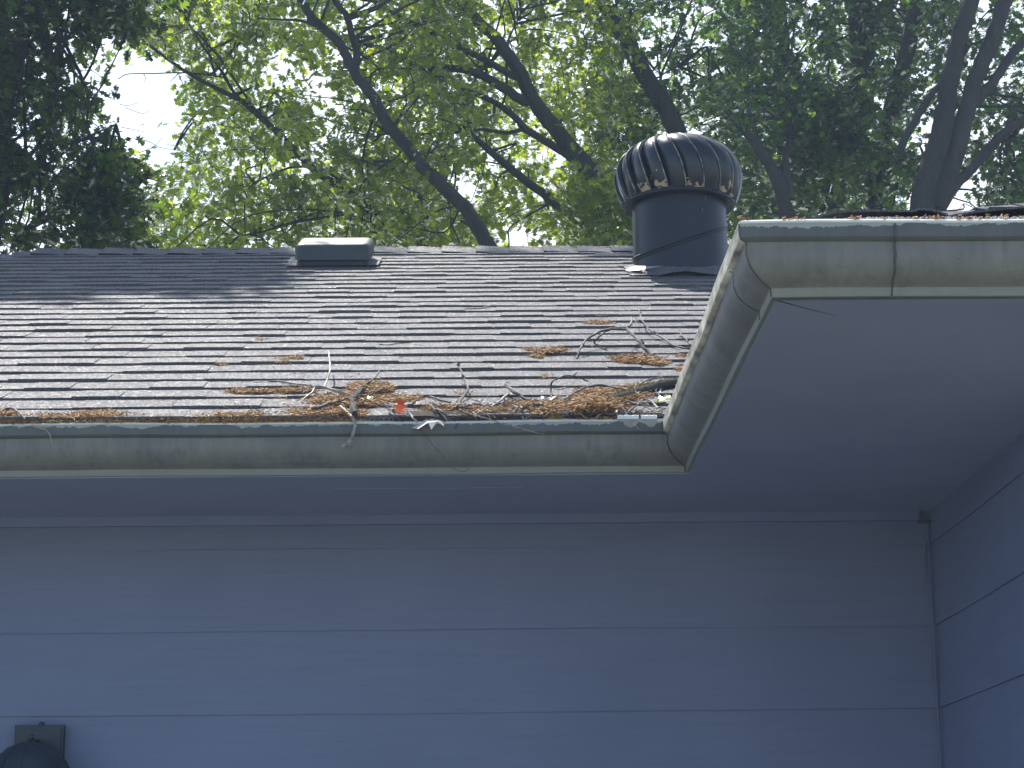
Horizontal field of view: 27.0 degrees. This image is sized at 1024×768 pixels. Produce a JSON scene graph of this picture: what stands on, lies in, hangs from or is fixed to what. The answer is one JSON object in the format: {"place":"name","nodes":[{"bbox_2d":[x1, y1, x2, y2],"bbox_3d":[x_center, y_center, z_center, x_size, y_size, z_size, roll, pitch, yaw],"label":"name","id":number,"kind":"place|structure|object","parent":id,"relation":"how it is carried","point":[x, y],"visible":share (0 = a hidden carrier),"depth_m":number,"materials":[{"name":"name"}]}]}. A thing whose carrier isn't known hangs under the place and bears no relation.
{"place":"outdoors","nodes":[
{"label":"outdoors","id":0,"kind":"place"},
{"bbox_2d":[0,0,1023,254],"label":"sky","id":1,"kind":"structure","parent":0,"point":[155,95],"materials":[{"name":"white"}]},
{"label":"ground","id":2,"kind":"structure","parent":0,"visible":0},
{"bbox_2d":[0,0,189,254],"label":"oak tree","id":3,"kind":"object","parent":2,"relation":"on","point":[100,201],"visible":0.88,"depth_m":11.80,"materials":[{"name":"green plant"}]},
{"bbox_2d":[100,0,476,248],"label":"oak tree","id":4,"kind":"object","parent":2,"relation":"on","point":[289,198],"visible":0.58,"depth_m":16.09,"materials":[{"name":"green plant"}]},
{"bbox_2d":[257,0,504,247],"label":"oak tree","id":5,"kind":"object","parent":2,"relation":"on","point":[397,127],"visible":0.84,"depth_m":15.19,"materials":[{"name":"green plant"}]},
{"bbox_2d":[343,0,656,246],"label":"oak tree","id":6,"kind":"object","parent":2,"relation":"on","point":[584,198],"visible":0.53,"depth_m":16.76,"materials":[{"name":"green plant"}]},
{"bbox_2d":[0,203,1023,767],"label":"house","id":7,"kind":"structure","parent":2,"relation":"on","point":[786,531],"depth_m":5.14,"materials":[{"name":"paint"}]},
{"bbox_2d":[0,402,24,419],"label":"twig","id":8,"kind":"object","parent":7,"relation":"on","point":[16,411],"visible":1,"depth_m":4.77,"materials":[{"name":"grey wood"}]},
{"bbox_2d":[0,722,69,767],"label":"wall light","id":9,"kind":"object","parent":7,"relation":"attached to","point":[41,745],"visible":1,"depth_m":4.95,"materials":[{"name":"metal"}]},
{"bbox_2d":[31,424,52,443],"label":"twig","id":10,"kind":"object","parent":7,"relation":"hanging from","point":[43,429],"visible":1,"depth_m":4.67,"materials":[{"name":"grey wood"}]},
{"bbox_2d":[285,238,381,267],"bbox_3d":[-0.690,-0.496,8.296,0.356,0.223,0.310,0,-13,-1],"label":"box vent","id":11,"kind":"object","parent":7,"relation":"on","point":[338,252],"visible":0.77,"depth_m":8.15,"materials":[{"name":"plastic"}]},
{"bbox_2d":[339,405,356,448],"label":"twig","id":12,"kind":"object","parent":7,"relation":"on","point":[348,442],"visible":1,"depth_m":4.68,"materials":[{"name":"grey wood"}]},
{"bbox_2d":[347,386,379,415],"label":"twig","id":13,"kind":"object","parent":7,"relation":"on","point":[353,406],"visible":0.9,"depth_m":4.86,"materials":[{"name":"grey wood"}]},
{"bbox_2d":[348,368,379,389],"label":"twig","id":14,"kind":"object","parent":7,"relation":"on","point":[370,380],"visible":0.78,"depth_m":5.13,"materials":[{"name":"grey wood"}]},
{"bbox_2d":[389,413,403,421],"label":"twig","id":15,"kind":"object","parent":7,"relation":"on","point":[396,417],"visible":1,"depth_m":4.71,"materials":[{"name":"grey wood"}]},
{"bbox_2d":[391,399,408,412],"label":"leaf","id":16,"kind":"object","parent":7,"relation":"on","point":[400,407],"visible":1,"depth_m":4.75,"materials":[{"name":"red plant"}]},
{"bbox_2d":[412,419,443,429],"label":"leaf","id":17,"kind":"object","parent":7,"relation":"on","point":[432,422],"visible":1,"depth_m":4.69,"materials":[{"name":"white plant"}]},
{"bbox_2d":[429,395,450,402],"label":"twig","id":18,"kind":"object","parent":7,"relation":"on","point":[433,397],"visible":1,"depth_m":4.93,"materials":[{"name":"grey wood"}]},
{"bbox_2d":[432,408,455,421],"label":"twig","id":19,"kind":"object","parent":7,"relation":"on","point":[442,412],"visible":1,"depth_m":4.71,"materials":[{"name":"grey wood"}]},
{"bbox_2d":[420,429,470,471],"bbox_3d":[-0.146,0.145,4.676,0.113,0.099,0.002,0,-13,-1],"label":"twig","id":20,"kind":"object","parent":7,"relation":"hanging from","point":[442,455],"visible":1,"depth_m":4.67,"materials":[{"name":"grey wood"}]},
{"bbox_2d":[454,361,468,406],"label":"twig","id":21,"kind":"object","parent":7,"relation":"on","point":[460,399],"visible":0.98,"depth_m":5.01,"materials":[{"name":"grey wood"}]},
{"bbox_2d":[453,404,471,409],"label":"twig","id":22,"kind":"object","parent":7,"relation":"on","point":[468,405],"visible":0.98,"depth_m":4.79,"materials":[{"name":"wood"}]},
{"bbox_2d":[459,409,478,420],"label":"twig","id":23,"kind":"object","parent":7,"relation":"on","point":[467,413],"visible":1,"depth_m":4.71,"materials":[{"name":"grey wood"}]},
{"bbox_2d":[476,399,499,413],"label":"twig","id":24,"kind":"object","parent":7,"relation":"on","point":[487,405],"visible":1,"depth_m":4.78,"materials":[{"name":"grey wood"}]},
{"bbox_2d":[491,393,508,406],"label":"twig","id":25,"kind":"object","parent":7,"relation":"on","point":[502,399],"visible":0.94,"depth_m":4.89,"materials":[{"name":"grey wood"}]},
{"bbox_2d":[0,214,1023,427],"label":"catkin litter","id":26,"kind":"object","parent":7,"relation":"on","point":[594,398],"visible":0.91,"depth_m":4.83,"materials":[{"name":"brown plant"}]},
{"bbox_2d":[253,350,353,401],"bbox_3d":[-0.510,-0.027,5.156,0.207,0.242,0.475,3,-14,-14],"label":"twig","id":27,"kind":"object","parent":26,"relation":"on","point":[331,388],"visible":0.97,"depth_m":5.05,"materials":[{"name":"grey wood"}]},
{"bbox_2d":[311,388,381,409],"bbox_3d":[-0.367,0.033,4.873,0.030,0.112,0.301,-8,-15,28],"label":"twig","id":28,"kind":"object","parent":26,"relation":"on","point":[331,403],"visible":1,"depth_m":4.83,"materials":[{"name":"wood"}]},
{"bbox_2d":[606,377,677,397],"bbox_3d":[0.299,0.019,4.996,0.036,0.137,0.357,-9,-16,33],"label":"stick","id":29,"kind":"object","parent":26,"relation":"on","point":[668,383],"visible":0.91,"depth_m":5.04,"materials":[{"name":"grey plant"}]},
{"bbox_2d":[482,416,543,434],"bbox_3d":[0.001,0.091,4.682,0.139,0.050,0.004,-3,-14,12],"label":"twig","id":30,"kind":"object","parent":7,"relation":"on","point":[509,425],"visible":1,"depth_m":4.68,"materials":[{"name":"grey wood"}]},
{"bbox_2d":[504,383,537,401],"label":"twig","id":31,"kind":"object","parent":7,"relation":"on","point":[511,389],"visible":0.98,"depth_m":4.94,"materials":[{"name":"grey wood"}]},
{"bbox_2d":[517,403,530,412],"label":"twig","id":32,"kind":"object","parent":7,"relation":"on","point":[521,407],"visible":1,"depth_m":4.74,"materials":[{"name":"grey wood"}]},
{"bbox_2d":[393,409,662,420],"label":"humus","id":33,"kind":"structure","parent":7,"relation":"on","point":[420,416],"depth_m":4.72,"materials":[{"name":"brown soil"}]},
{"bbox_2d":[558,411,573,415],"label":"twig","id":34,"kind":"object","parent":7,"relation":"on","point":[563,412],"visible":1,"depth_m":4.72,"materials":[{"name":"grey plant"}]},
{"bbox_2d":[550,372,588,397],"bbox_3d":[0.122,0.009,5.014,0.043,0.089,0.130,-13,-18,43],"label":"twig","id":35,"kind":"object","parent":7,"relation":"on","point":[553,380],"visible":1,"depth_m":5.02,"materials":[{"name":"grey wood"}]},
{"bbox_2d":[564,384,626,399],"bbox_3d":[0.166,0.019,4.959,0.206,0.083,0.102,10,-17,-38],"label":"twig","id":36,"kind":"object","parent":7,"relation":"on","point":[615,387],"visible":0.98,"depth_m":5.01,"materials":[{"name":"wood"}]},
{"bbox_2d":[576,316,651,358],"bbox_3d":[0.267,-0.129,5.846,0.206,0.221,0.392,0,-13,-1],"label":"twig","id":37,"kind":"object","parent":7,"relation":"on","point":[638,340],"visible":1,"depth_m":5.80,"materials":[{"name":"grey wood"}]},
{"bbox_2d":[583,400,650,407],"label":"twig","id":38,"kind":"object","parent":7,"relation":"on","point":[629,404],"visible":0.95,"depth_m":4.79,"materials":[{"name":"grey wood"}]},
{"bbox_2d":[620,406,638,429],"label":"twig","id":39,"kind":"object","parent":7,"relation":"on","point":[623,409],"visible":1,"depth_m":4.73,"materials":[{"name":"grey wood"}]},
{"bbox_2d":[627,396,648,413],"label":"twig","id":40,"kind":"object","parent":7,"relation":"on","point":[630,410],"visible":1,"depth_m":4.76,"materials":[{"name":"grey wood"}]},
{"bbox_2d":[642,396,661,408],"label":"twig","id":41,"kind":"object","parent":7,"relation":"on","point":[652,402],"visible":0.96,"depth_m":4.85,"materials":[{"name":"grey wood"}]},
{"bbox_2d":[631,375,678,386],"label":"twig","id":42,"kind":"object","parent":7,"relation":"on","point":[655,378],"visible":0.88,"depth_m":5.21,"materials":[{"name":"grey wood"}]},
{"bbox_2d":[633,307,689,348],"bbox_3d":[0.403,-0.164,6.121,0.069,0.298,0.652,2,-14,-9],"label":"twig","id":43,"kind":"object","parent":7,"relation":"on","point":[654,332],"visible":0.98,"depth_m":6.01,"materials":[{"name":"grey wood"}]},
{"bbox_2d":[655,394,669,403],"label":"leaf","id":44,"kind":"object","parent":7,"relation":"on","point":[663,397],"visible":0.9,"depth_m":4.85,"materials":[{"name":"green plant"}]},
{"bbox_2d":[614,132,742,275],"bbox_3d":[0.627,-0.631,7.994,0.482,0.625,0.482,0,-13,-1],"label":"turbine vent","id":45,"kind":"object","parent":7,"relation":"on","point":[678,194],"visible":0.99,"depth_m":7.83,"materials":[{"name":"grey metal"}]},
{"bbox_2d":[679,327,690,345],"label":"twig","id":46,"kind":"object","parent":7,"relation":"on","point":[684,337],"visible":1,"depth_m":5.99,"materials":[{"name":"grey wood"}]},
{"bbox_2d":[571,0,776,244],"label":"oak tree","id":47,"kind":"object","parent":2,"relation":"on","point":[661,97],"visible":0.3,"depth_m":17.92,"materials":[{"name":"green plant"}]},
{"bbox_2d":[696,58,849,244],"bbox_3d":[2.106,1.302,15.694,1.404,8.079,1.567,0,-13,-1],"label":"maple tree","id":48,"kind":"object","parent":2,"relation":"on","point":[782,185],"visible":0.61,"depth_m":16.07,"materials":[{"name":"green plant"}]},
{"bbox_2d":[687,0,922,244],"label":"maple tree","id":49,"kind":"object","parent":2,"relation":"on","point":[769,31],"visible":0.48,"depth_m":16.76,"materials":[{"name":"green plant"}]},
{"bbox_2d":[825,0,956,210],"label":"maple tree","id":50,"kind":"object","parent":2,"relation":"on","point":[894,27],"visible":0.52,"depth_m":17.24,"materials":[{"name":"green plant"}]},
{"bbox_2d":[851,0,1023,210],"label":"maple tree","id":51,"kind":"object","parent":2,"relation":"on","point":[942,176],"visible":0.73,"depth_m":15.56,"materials":[{"name":"green plant"}]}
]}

